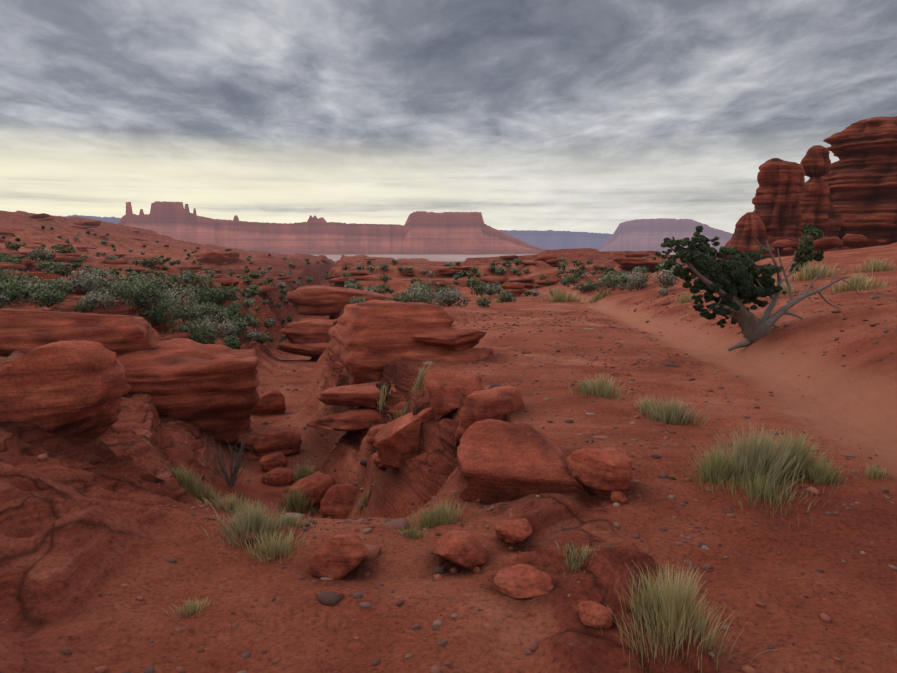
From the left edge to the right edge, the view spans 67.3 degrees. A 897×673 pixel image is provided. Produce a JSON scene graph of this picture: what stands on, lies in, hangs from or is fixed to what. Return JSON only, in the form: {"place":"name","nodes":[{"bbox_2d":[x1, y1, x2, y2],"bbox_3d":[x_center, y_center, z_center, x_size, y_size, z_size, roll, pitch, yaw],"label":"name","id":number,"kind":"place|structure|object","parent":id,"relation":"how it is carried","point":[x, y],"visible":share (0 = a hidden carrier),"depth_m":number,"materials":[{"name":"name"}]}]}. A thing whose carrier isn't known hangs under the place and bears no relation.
{"place":"outdoors","nodes":[
{"label":"outdoors","id":0,"kind":"place"},
{"bbox_2d":[118,201,547,254],"bbox_3d":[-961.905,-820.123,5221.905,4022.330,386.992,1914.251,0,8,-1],"label":"distant mesa","id":1,"kind":"structure","parent":0,"point":[443,233],"depth_m":4985.00,"materials":[{"name":"red stone"}]},
{"bbox_2d":[61,215,612,250],"bbox_3d":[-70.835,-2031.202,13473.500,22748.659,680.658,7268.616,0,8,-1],"label":"distant plateau","id":2,"kind":"structure","parent":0,"point":[550,240],"depth_m":13562.28,"materials":[{"name":"stone"}]},
{"bbox_2d":[0,210,896,672],"bbox_3d":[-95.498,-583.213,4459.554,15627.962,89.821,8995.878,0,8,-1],"label":"terrain","id":3,"kind":"structure","parent":0,"point":[60,568],"depth_m":3.97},
{"bbox_2d":[197,433,252,488],"bbox_3d":[-3.165,1.796,9.651,0.782,0.866,0.609,0,8,-1],"label":"twig bush","id":4,"kind":"object","parent":3,"relation":"on","point":[230,483],"visible":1,"depth_m":9.64,"materials":[{"name":"grey plant"}]},
{"bbox_2d":[0,226,683,349],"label":"shrubs","id":5,"kind":"object","parent":3,"relation":"on","point":[155,293],"depth_m":32.30,"materials":[{"name":"green plant"}]},
{"bbox_2d":[0,213,688,503],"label":"ledges","id":6,"kind":"object","parent":3,"relation":"on","point":[73,373],"visible":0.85,"depth_m":11.72,"materials":[{"name":"stone"}]},
{"bbox_2d":[243,390,626,629],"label":"boulders","id":7,"kind":"object","parent":3,"relation":"on","point":[338,557],"visible":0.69,"depth_m":3.48,"materials":[{"name":"stone"}]},
{"bbox_2d":[4,282,896,672],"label":"pebbles","id":8,"kind":"object","parent":3,"relation":"on","point":[328,598],"visible":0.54,"depth_m":4.52,"materials":[{"name":"red stone"}]},
{"bbox_2d":[145,256,896,672],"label":"grass clumps","id":9,"kind":"object","parent":3,"relation":"on","point":[759,462],"visible":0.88,"depth_m":4.38,"materials":[{"name":"green plant"}]},
{"bbox_2d":[652,224,859,350],"bbox_3d":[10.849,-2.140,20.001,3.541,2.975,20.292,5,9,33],"label":"juniper","id":10,"kind":"object","parent":3,"relation":"on","point":[736,272],"depth_m":12.88,"materials":[{"name":"green plant"}]},
{"bbox_2d":[718,116,896,259],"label":"rock towers","id":11,"kind":"structure","parent":3,"relation":"on","point":[848,200],"depth_m":78.73,"materials":[{"name":"stone"}]},
{"bbox_2d":[0,0,896,233],"label":"sky","id":12,"kind":"structure","parent":0,"point":[595,116],"materials":[{"name":"grey"}]},
{"bbox_2d":[600,218,732,252],"bbox_3d":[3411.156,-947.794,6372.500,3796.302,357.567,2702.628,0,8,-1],"label":"mesa","id":13,"kind":"structure","parent":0,"point":[642,235],"depth_m":6563.95,"materials":[{"name":"red stone"}]}
]}

